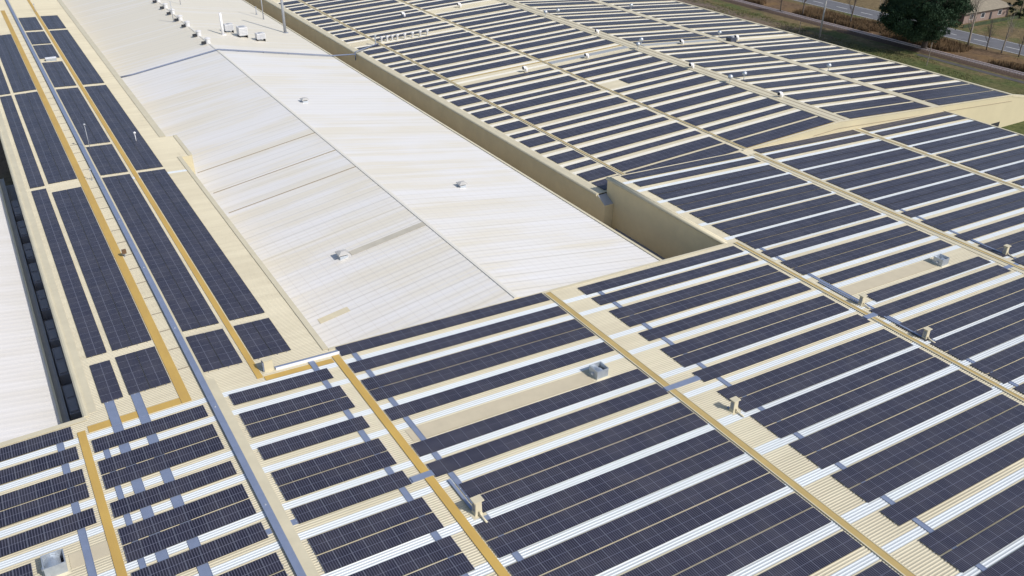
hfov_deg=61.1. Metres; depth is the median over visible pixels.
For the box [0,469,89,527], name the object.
paired solar panel row
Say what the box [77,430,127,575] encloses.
roof walkway
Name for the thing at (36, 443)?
solar panel row
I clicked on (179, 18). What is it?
ridge cowl
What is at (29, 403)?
white roof building
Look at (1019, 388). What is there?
paired solar panel row
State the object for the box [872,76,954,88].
paired solar panel row
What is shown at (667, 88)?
paired solar panel row
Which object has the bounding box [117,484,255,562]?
paired solar panel row
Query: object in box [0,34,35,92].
solar panel block
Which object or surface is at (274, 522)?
ridge cable duct
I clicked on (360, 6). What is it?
paired solar panel row
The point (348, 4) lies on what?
solar panel row
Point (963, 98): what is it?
paired solar panel row
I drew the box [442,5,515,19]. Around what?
paired solar panel row
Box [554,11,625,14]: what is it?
solar panel row
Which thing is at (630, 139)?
paired solar panel row
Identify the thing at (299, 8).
paired solar panel row
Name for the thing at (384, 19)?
paired solar panel row
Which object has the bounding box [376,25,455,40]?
solar panel row
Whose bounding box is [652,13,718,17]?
solar panel row
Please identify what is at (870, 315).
tray bridge
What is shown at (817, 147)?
solar panel row
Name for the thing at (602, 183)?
paired solar panel row
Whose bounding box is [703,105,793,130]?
solar panel row
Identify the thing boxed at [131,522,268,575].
solar panel row
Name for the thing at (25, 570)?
solar panel row
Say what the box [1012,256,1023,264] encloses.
solar panel row
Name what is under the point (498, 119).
solar panel row
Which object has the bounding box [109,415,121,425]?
tray bridge
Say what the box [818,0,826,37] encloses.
utility pole
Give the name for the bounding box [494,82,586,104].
solar panel row
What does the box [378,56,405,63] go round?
paired solar panel row
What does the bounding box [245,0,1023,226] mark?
factory building
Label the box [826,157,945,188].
paired solar panel row
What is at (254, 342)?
solar panel block
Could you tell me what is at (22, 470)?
solar panel row
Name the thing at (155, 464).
paired solar panel row
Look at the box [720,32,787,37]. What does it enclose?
solar panel row
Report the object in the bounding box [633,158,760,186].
solar panel row
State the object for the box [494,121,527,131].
paired solar panel row
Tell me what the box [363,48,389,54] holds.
paired solar panel row
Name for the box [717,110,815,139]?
paired solar panel row
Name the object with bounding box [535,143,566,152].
solar panel row
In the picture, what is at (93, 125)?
solar panel block
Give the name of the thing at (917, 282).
solar panel row
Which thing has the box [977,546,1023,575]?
solar panel row
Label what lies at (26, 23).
solar panel block
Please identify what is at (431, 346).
solar panel row
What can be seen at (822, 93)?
paired solar panel row
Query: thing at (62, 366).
plant unit
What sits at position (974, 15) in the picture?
bare tree
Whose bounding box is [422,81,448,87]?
solar panel row
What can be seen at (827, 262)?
paired solar panel row
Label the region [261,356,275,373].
electrical cabinet
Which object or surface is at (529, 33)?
paired solar panel row
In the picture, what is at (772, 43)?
solar panel row
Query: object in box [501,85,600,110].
paired solar panel row
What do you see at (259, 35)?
air conditioner
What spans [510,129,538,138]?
solar panel row
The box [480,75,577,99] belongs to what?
paired solar panel row
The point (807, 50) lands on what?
solar panel row
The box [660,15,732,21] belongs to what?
paired solar panel row
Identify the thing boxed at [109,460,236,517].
solar panel row
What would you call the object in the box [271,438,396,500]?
paired solar panel row
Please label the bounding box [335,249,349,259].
roof vent
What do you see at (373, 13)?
paired solar panel row
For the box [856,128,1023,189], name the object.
roof walkway
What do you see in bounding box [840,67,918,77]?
paired solar panel row
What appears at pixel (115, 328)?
solar panel block
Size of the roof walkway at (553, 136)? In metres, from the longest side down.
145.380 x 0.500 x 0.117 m
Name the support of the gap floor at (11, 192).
on the ground at (980, 53)
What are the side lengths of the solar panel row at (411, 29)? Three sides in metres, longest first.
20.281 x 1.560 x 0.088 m
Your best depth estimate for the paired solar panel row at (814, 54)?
192.80 m
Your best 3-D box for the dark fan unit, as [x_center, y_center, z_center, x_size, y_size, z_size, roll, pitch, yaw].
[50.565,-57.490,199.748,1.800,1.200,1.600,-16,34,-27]
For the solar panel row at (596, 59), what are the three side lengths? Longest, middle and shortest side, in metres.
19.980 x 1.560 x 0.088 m
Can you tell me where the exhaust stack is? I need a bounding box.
[219,13,226,34]
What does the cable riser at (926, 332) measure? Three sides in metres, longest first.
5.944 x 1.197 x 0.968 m
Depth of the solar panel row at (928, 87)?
171.97 m
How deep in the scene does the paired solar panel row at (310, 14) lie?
218.88 m
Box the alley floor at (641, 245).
[614,229,664,259]
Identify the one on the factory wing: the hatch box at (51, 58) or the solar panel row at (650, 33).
the hatch box at (51, 58)
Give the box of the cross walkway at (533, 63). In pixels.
[451,45,619,80]
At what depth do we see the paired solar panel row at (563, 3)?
228.19 m
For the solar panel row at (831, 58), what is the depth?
189.84 m
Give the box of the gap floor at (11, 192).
[2,185,72,420]
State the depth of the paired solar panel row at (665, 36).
198.42 m
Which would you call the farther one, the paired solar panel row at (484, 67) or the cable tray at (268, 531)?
the paired solar panel row at (484, 67)
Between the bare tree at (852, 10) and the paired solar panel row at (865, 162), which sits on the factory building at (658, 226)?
the paired solar panel row at (865, 162)
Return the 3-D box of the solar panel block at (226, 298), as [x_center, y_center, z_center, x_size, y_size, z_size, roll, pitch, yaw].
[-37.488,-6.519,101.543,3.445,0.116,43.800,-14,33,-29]
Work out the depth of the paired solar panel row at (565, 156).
135.54 m
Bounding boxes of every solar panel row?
[0,426,74,461]
[0,446,79,484]
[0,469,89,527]
[0,508,97,557]
[0,563,33,575]
[91,405,208,452]
[97,424,224,488]
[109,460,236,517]
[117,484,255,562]
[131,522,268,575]
[219,552,288,575]
[229,368,333,404]
[239,385,354,437]
[258,416,369,459]
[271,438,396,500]
[279,0,300,4]
[289,6,309,10]
[291,471,411,523]
[295,9,315,13]
[299,12,321,16]
[307,0,333,3]
[307,16,326,19]
[308,497,443,572]
[312,0,359,6]
[312,19,333,23]
[319,0,380,9]
[319,22,339,26]
[323,0,397,13]
[323,25,346,30]
[330,4,404,16]
[331,29,352,33]
[335,6,412,19]
[335,32,359,37]
[335,293,549,355]
[343,9,418,22]
[344,37,365,41]
[347,12,425,26]
[348,306,566,372]
[349,536,474,575]
[355,16,432,29]
[360,18,441,33]
[361,319,594,400]
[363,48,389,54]
[369,22,448,36]
[372,53,395,57]
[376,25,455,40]
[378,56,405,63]
[384,342,613,420]
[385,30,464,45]
[388,61,411,67]
[389,32,473,49]
[394,65,422,72]
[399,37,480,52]
[405,40,491,58]
[405,71,429,77]
[409,0,431,3]
[411,368,648,456]
[412,75,440,82]
[414,0,460,6]
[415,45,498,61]
[422,0,479,9]
[422,48,510,67]
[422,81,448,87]
[426,384,668,476]
[431,85,460,93]
[434,53,519,71]
[437,3,505,15]
[440,56,531,77]
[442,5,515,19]
[442,92,468,98]
[451,96,481,105]
[452,9,524,22]
[458,12,532,26]
[459,402,707,512]
[464,68,553,87]
[464,103,490,111]
[468,15,541,28]
[471,71,562,92]
[471,108,503,117]
[474,429,744,557]
[475,18,552,33]
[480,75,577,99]
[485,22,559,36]
[485,115,512,123]
[492,25,571,41]
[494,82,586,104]
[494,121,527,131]
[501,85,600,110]
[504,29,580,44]
[507,460,785,575]
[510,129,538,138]
[511,32,591,49]
[516,92,611,115]
[519,0,589,2]
[520,135,555,146]
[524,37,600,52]
[525,1,599,5]
[525,97,627,123]
[532,40,613,58]
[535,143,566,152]
[537,5,605,8]
[542,104,639,130]
[543,7,618,12]
[548,150,583,163]
[552,109,656,138]
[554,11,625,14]
[557,50,638,67]
[563,13,637,18]
[565,159,596,169]
[567,53,646,71]
[568,117,668,144]
[574,17,644,21]
[576,57,661,77]
[577,166,615,180]
[578,246,743,294]
[580,19,657,25]
[580,122,687,154]
[590,62,672,81]
[592,175,618,189]
[592,254,757,304]
[594,23,666,28]
[597,131,701,160]
[600,26,679,32]
[603,0,668,2]
[610,137,722,170]
[610,265,790,326]
[614,30,689,36]
[614,71,698,92]
[616,2,678,5]
[619,66,687,82]
[621,493,831,575]
[622,4,689,8]
[622,33,701,40]
[622,152,747,179]
[625,76,715,99]
[626,144,738,173]
[632,7,696,11]
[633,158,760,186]
[634,37,708,42]
[639,283,810,340]
[642,9,710,14]
[642,82,728,104]
[648,165,785,199]
[650,42,727,49]
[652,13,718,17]
[653,86,746,111]
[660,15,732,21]
[660,45,737,52]
[661,295,848,366]
[668,174,806,210]
[670,49,753,57]
[671,93,759,117]
[673,19,739,23]
[681,21,753,27]
[684,98,779,125]
[685,54,764,61]
[690,184,831,222]
[693,314,870,381]
[694,57,778,66]
[696,25,764,30]
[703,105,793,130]
[704,28,778,34]
[711,62,791,70]
[712,194,855,235]
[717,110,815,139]
[718,329,912,411]
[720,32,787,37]
[722,66,808,76]
[733,116,832,146]
[735,37,803,42]
[735,205,880,248]
[742,72,823,81]
[745,39,814,45]
[750,348,949,437]
[754,42,828,50]
[754,75,840,87]
[754,130,860,152]
[758,531,861,575]
[762,217,897,257]
[767,135,873,158]
[771,47,841,54]
[771,81,852,92]
[780,50,857,58]
[781,225,930,274]
[783,140,898,169]
[785,86,874,99]
[789,370,991,468]
[798,54,868,62]
[804,148,921,178]
[805,92,887,104]
[809,58,886,67]
[819,96,910,111]
[820,240,951,283]
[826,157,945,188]
[827,63,900,71]
[831,394,1023,502]
[836,102,929,118]
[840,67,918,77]
[850,165,970,199]
[856,561,899,575]
[859,72,932,81]
[862,111,951,130]
[866,256,989,301]
[870,265,1010,317]
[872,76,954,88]
[874,174,995,209]
[876,116,966,135]
[880,436,1023,525]
[891,121,992,144]
[893,81,967,92]
[897,277,1023,340]
[902,84,990,99]
[902,184,1013,217]
[913,128,1015,152]
[919,480,1023,572]
[921,191,1023,231]
[925,91,1007,104]
[931,306,1023,359]
[936,135,1023,161]
[955,214,1023,240]
[960,147,1023,170]
[971,342,1023,382]
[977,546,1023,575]
[978,230,1023,256]
[985,162,1023,179]
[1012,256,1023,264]
[1013,179,1023,185]
[1014,384,1023,393]
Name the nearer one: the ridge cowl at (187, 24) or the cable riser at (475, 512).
the cable riser at (475, 512)
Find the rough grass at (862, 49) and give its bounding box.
[684,0,1021,94]
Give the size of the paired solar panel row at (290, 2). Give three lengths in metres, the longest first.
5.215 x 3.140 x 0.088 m
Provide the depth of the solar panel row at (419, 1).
227.97 m
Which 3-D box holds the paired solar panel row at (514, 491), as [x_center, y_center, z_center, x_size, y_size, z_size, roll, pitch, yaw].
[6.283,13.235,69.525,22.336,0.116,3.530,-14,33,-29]
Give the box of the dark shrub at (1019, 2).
[1007,0,1023,16]
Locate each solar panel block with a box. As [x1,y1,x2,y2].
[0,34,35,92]
[0,66,10,94]
[0,95,44,187]
[15,91,76,183]
[19,17,42,30]
[26,31,50,44]
[31,188,105,357]
[33,44,58,58]
[41,15,65,28]
[42,61,75,87]
[50,30,103,84]
[52,187,150,350]
[56,87,109,144]
[85,85,162,169]
[86,144,127,175]
[89,360,122,402]
[102,174,218,330]
[115,346,170,394]
[139,169,264,319]
[186,328,242,371]
[234,318,290,359]
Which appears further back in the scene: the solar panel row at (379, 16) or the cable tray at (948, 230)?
the solar panel row at (379, 16)
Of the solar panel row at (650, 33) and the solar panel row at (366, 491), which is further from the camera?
the solar panel row at (650, 33)
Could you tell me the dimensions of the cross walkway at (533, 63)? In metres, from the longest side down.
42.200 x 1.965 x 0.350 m
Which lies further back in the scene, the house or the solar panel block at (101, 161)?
the house
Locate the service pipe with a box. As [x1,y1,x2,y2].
[120,43,377,77]
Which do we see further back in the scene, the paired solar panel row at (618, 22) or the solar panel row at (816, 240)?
the paired solar panel row at (618, 22)
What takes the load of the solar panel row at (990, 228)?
on the factory building at (658, 226)
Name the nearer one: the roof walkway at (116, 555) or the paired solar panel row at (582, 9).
the roof walkway at (116, 555)
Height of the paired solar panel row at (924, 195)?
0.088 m
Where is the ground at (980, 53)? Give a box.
[0,0,1023,194]
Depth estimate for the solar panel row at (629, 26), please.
206.96 m
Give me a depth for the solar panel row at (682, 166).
128.43 m
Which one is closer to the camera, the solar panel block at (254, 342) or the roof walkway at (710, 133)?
the solar panel block at (254, 342)
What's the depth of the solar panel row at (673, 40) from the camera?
196.06 m
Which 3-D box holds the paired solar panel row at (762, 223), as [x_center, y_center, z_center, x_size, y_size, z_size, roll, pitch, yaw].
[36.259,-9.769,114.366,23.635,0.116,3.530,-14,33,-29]
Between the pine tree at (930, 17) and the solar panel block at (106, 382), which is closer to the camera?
the solar panel block at (106, 382)
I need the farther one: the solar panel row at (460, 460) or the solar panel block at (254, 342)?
the solar panel block at (254, 342)
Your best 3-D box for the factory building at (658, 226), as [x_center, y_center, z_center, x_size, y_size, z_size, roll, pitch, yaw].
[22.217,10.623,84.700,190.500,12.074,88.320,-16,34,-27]
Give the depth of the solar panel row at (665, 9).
231.35 m
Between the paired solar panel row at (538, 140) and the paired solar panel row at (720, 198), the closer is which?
the paired solar panel row at (720, 198)
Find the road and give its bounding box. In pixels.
[794,0,1023,55]
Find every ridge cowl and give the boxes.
[160,3,167,8]
[166,8,174,14]
[174,15,182,20]
[181,21,189,26]
[192,30,201,36]
[201,37,210,43]
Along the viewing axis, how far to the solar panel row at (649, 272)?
98.22 m
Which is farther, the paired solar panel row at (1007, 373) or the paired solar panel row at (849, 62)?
the paired solar panel row at (849, 62)
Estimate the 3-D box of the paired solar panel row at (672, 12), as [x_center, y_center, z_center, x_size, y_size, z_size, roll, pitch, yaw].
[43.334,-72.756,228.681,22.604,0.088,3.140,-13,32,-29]
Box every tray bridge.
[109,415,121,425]
[136,406,148,417]
[309,361,317,367]
[410,470,434,481]
[663,376,700,390]
[863,312,877,318]
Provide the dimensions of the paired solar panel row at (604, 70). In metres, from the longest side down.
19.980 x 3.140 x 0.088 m
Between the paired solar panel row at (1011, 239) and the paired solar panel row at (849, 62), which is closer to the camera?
the paired solar panel row at (1011, 239)
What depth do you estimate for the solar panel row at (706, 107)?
153.90 m
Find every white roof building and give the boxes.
[0,179,69,442]
[62,0,661,347]
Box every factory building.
[0,110,1023,575]
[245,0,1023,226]
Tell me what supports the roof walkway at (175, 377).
on the factory wing
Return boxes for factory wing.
[0,0,327,417]
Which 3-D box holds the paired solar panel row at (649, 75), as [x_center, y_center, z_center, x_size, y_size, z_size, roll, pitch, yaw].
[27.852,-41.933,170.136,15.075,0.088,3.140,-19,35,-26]
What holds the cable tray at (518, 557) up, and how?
on the factory building at (658, 226)
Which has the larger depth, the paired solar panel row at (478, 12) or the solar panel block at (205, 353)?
the paired solar panel row at (478, 12)
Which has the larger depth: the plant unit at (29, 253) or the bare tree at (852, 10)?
the bare tree at (852, 10)
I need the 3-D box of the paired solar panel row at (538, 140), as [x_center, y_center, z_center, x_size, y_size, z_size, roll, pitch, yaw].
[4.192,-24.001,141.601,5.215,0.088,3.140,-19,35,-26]
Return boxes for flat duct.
[548,46,628,63]
[640,39,716,45]
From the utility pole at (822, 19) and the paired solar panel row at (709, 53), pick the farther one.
the utility pole at (822, 19)
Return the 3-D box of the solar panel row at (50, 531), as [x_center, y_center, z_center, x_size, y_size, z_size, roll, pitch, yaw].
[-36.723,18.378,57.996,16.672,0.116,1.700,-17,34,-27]
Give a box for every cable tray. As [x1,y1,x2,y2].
[56,441,96,575]
[103,449,146,568]
[104,400,175,575]
[131,392,212,575]
[185,528,271,565]
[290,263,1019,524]
[308,361,468,575]
[352,352,523,561]
[598,291,986,570]
[759,247,1018,386]
[888,204,1015,258]
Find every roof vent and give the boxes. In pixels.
[300,97,308,102]
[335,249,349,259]
[456,181,467,187]
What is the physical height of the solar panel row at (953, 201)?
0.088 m
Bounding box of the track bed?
[721,0,1023,79]
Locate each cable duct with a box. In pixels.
[5,0,306,575]
[274,350,339,369]
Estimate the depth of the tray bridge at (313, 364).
78.58 m
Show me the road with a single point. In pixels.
(993, 43)
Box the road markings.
[796,0,1020,54]
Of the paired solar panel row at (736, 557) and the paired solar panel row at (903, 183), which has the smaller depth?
the paired solar panel row at (736, 557)
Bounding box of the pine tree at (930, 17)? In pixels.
[877,0,976,48]
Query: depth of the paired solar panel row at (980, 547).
63.52 m
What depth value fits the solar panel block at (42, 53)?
169.05 m
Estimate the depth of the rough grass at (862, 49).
235.70 m
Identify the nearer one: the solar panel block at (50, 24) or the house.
the solar panel block at (50, 24)
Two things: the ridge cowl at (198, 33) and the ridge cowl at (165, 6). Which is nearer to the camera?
the ridge cowl at (198, 33)
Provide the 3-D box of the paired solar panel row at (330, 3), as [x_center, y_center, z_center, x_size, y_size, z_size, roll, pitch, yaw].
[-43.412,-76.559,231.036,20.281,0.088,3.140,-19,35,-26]
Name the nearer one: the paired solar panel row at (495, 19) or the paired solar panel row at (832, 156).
the paired solar panel row at (832, 156)
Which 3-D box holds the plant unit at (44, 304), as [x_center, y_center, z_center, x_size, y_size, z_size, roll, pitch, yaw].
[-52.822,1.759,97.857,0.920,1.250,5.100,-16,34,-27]
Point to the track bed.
(957, 60)
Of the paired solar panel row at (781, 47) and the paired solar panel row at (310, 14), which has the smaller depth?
the paired solar panel row at (781, 47)
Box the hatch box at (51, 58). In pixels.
[45,56,56,60]
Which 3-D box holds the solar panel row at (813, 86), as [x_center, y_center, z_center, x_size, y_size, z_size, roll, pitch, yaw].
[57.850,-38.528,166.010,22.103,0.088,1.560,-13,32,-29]
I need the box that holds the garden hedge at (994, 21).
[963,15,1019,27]
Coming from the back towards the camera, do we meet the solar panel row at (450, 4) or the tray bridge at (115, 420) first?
the solar panel row at (450, 4)
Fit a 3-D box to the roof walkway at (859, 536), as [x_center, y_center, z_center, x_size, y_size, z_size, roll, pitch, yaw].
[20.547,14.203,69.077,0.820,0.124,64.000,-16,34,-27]
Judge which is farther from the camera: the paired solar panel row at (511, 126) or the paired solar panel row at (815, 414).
the paired solar panel row at (511, 126)
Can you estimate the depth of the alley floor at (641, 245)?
120.25 m
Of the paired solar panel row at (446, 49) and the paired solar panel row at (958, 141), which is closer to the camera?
the paired solar panel row at (958, 141)
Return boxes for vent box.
[40,548,71,575]
[588,361,609,380]
[931,253,949,267]
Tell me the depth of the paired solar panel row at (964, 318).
93.06 m
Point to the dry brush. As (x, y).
(942, 44)
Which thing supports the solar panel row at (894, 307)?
on the factory building at (658, 226)
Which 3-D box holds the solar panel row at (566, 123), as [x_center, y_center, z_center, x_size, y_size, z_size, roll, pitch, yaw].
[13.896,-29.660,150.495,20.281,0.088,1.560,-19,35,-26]
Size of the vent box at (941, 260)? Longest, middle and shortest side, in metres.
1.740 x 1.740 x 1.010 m
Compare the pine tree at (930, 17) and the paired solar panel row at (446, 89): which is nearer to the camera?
the paired solar panel row at (446, 89)
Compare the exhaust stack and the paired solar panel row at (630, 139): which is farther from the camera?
the exhaust stack
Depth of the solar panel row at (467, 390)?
77.52 m
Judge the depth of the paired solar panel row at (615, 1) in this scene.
239.06 m
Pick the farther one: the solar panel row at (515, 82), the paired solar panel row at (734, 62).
the paired solar panel row at (734, 62)
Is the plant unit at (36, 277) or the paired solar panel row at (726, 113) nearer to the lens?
the plant unit at (36, 277)
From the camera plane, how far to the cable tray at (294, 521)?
65.86 m
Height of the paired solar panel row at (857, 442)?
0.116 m
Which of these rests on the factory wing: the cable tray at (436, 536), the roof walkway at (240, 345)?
the roof walkway at (240, 345)
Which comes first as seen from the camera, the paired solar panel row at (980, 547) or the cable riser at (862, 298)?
the paired solar panel row at (980, 547)
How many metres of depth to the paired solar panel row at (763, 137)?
142.15 m
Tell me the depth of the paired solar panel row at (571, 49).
186.40 m
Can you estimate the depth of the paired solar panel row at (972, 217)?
117.39 m
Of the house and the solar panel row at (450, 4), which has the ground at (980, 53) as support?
the house
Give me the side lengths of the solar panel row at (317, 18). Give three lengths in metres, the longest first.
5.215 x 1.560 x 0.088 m
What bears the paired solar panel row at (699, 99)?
on the factory building at (570, 186)
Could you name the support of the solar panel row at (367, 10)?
on the factory building at (570, 186)
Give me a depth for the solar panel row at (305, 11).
221.83 m
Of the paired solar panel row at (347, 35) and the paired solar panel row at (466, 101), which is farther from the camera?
the paired solar panel row at (347, 35)
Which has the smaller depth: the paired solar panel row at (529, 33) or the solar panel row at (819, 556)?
the solar panel row at (819, 556)
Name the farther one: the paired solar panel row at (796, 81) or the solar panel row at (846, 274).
the paired solar panel row at (796, 81)
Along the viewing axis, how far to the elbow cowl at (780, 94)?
156.56 m
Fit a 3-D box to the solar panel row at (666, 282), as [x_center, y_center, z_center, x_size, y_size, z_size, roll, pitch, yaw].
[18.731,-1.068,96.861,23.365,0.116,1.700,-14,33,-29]
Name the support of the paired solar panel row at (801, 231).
on the factory building at (658, 226)
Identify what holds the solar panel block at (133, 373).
on the factory wing
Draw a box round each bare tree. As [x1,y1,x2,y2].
[845,0,856,20]
[966,0,985,45]
[982,16,994,49]
[1001,8,1019,52]
[1018,30,1023,56]
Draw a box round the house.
[946,0,1013,23]
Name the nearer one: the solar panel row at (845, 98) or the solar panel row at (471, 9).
the solar panel row at (845, 98)
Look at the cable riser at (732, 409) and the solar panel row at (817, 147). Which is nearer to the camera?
the cable riser at (732, 409)
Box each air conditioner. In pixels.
[223,23,233,32]
[236,25,247,37]
[255,32,265,40]
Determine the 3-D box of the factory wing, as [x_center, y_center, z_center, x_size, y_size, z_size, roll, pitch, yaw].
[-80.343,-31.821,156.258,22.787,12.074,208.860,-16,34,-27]
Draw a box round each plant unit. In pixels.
[11,200,23,221]
[17,221,30,243]
[23,243,36,263]
[28,262,44,290]
[36,289,52,319]
[44,319,60,347]
[52,346,71,384]
[62,384,81,419]
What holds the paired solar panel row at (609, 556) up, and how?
on the factory building at (658, 226)
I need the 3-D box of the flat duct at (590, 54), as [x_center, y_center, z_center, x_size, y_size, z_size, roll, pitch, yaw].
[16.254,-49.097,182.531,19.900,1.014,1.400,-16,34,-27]
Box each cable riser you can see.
[448,479,487,522]
[725,396,743,416]
[818,281,869,308]
[883,316,935,342]
[971,240,1013,257]
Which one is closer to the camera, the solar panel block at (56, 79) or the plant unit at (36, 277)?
the plant unit at (36, 277)
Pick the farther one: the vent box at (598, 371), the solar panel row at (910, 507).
the vent box at (598, 371)
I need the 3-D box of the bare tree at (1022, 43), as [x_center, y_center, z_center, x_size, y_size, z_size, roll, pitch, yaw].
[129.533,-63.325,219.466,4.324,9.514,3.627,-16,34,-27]
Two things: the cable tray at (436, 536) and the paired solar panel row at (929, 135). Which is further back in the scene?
the paired solar panel row at (929, 135)
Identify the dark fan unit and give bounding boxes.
[726,36,736,41]
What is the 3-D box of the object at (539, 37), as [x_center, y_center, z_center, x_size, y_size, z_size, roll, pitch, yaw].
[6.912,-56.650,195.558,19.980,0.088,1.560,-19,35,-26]
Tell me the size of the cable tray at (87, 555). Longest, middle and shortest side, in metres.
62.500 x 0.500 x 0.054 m
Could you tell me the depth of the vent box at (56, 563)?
57.14 m
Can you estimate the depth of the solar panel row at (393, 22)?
209.81 m
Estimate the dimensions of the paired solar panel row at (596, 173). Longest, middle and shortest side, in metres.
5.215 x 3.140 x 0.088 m
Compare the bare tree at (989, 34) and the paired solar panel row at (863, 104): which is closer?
the paired solar panel row at (863, 104)
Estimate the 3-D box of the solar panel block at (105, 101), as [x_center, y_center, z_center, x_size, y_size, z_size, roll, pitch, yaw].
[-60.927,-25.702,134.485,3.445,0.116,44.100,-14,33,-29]
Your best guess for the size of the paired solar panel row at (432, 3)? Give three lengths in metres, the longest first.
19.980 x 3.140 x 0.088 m
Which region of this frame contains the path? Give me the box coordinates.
[916,54,1023,83]
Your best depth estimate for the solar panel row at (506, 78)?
170.42 m
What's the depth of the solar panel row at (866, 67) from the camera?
183.72 m
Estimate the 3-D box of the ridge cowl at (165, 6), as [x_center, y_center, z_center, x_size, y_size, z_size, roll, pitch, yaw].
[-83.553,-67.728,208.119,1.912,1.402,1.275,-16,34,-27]
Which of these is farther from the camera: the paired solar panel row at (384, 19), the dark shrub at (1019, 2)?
the dark shrub at (1019, 2)
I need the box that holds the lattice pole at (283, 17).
[280,0,287,32]
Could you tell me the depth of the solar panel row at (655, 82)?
165.78 m
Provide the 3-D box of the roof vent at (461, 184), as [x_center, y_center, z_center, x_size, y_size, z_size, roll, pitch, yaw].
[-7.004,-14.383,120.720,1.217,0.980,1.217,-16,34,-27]
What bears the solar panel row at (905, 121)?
on the factory building at (658, 226)
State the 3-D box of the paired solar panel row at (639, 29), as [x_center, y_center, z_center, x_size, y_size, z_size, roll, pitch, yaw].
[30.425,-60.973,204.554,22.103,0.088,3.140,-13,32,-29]
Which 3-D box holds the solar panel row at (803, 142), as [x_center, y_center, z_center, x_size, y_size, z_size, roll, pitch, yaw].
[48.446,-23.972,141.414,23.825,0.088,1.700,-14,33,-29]
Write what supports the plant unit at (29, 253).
on the gap floor at (11, 192)
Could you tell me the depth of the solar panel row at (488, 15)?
213.01 m
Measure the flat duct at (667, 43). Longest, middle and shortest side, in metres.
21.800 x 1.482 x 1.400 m
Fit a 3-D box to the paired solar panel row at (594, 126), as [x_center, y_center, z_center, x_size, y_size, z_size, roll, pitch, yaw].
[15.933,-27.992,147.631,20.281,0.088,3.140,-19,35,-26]
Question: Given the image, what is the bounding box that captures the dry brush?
[744,0,1023,71]
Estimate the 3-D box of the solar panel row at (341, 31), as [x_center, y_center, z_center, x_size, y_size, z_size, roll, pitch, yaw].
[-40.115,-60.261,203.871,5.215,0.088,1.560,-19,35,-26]
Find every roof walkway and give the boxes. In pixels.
[1,10,191,432]
[27,0,333,379]
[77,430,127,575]
[298,0,624,174]
[332,354,509,575]
[399,0,745,148]
[544,291,916,575]
[734,242,1023,401]
[753,153,1023,270]
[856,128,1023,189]
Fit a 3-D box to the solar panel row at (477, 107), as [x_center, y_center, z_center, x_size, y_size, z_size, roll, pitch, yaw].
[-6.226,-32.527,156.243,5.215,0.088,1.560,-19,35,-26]
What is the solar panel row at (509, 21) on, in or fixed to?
on the factory building at (570, 186)
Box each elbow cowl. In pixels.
[522,66,528,72]
[777,91,782,97]
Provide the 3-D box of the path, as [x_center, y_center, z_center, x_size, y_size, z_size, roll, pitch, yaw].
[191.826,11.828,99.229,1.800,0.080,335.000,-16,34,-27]
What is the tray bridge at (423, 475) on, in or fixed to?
on the roof walkway at (469, 530)
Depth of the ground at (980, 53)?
233.96 m
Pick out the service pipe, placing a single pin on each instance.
(246, 51)
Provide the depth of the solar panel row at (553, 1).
230.59 m
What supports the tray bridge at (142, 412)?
on the cable tray at (178, 501)
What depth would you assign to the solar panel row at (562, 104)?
156.40 m
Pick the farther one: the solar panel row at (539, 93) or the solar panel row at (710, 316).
the solar panel row at (539, 93)
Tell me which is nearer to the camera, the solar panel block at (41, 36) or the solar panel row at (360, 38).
the solar panel block at (41, 36)
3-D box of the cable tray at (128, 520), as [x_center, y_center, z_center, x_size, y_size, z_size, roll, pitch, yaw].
[-25.794,17.546,59.446,0.420,0.053,23.500,-16,34,-27]
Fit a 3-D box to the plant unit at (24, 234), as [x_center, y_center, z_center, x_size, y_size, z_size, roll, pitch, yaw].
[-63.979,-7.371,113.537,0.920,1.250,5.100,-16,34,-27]
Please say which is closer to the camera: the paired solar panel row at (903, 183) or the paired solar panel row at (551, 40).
the paired solar panel row at (903, 183)
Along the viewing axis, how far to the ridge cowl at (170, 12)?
202.69 m
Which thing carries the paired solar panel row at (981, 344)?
on the factory building at (658, 226)
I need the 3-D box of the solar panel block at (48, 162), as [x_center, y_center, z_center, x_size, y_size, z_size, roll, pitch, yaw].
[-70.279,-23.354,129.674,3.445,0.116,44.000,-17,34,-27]
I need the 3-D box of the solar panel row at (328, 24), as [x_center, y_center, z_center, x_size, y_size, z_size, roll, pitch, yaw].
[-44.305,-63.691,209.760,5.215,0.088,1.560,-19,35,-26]
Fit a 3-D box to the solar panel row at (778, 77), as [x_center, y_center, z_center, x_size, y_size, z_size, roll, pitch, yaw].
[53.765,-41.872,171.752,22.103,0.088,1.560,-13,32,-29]
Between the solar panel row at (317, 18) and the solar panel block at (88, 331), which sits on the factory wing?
the solar panel block at (88, 331)
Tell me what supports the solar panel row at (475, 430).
on the factory building at (658, 226)
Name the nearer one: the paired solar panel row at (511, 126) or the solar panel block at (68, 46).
the paired solar panel row at (511, 126)

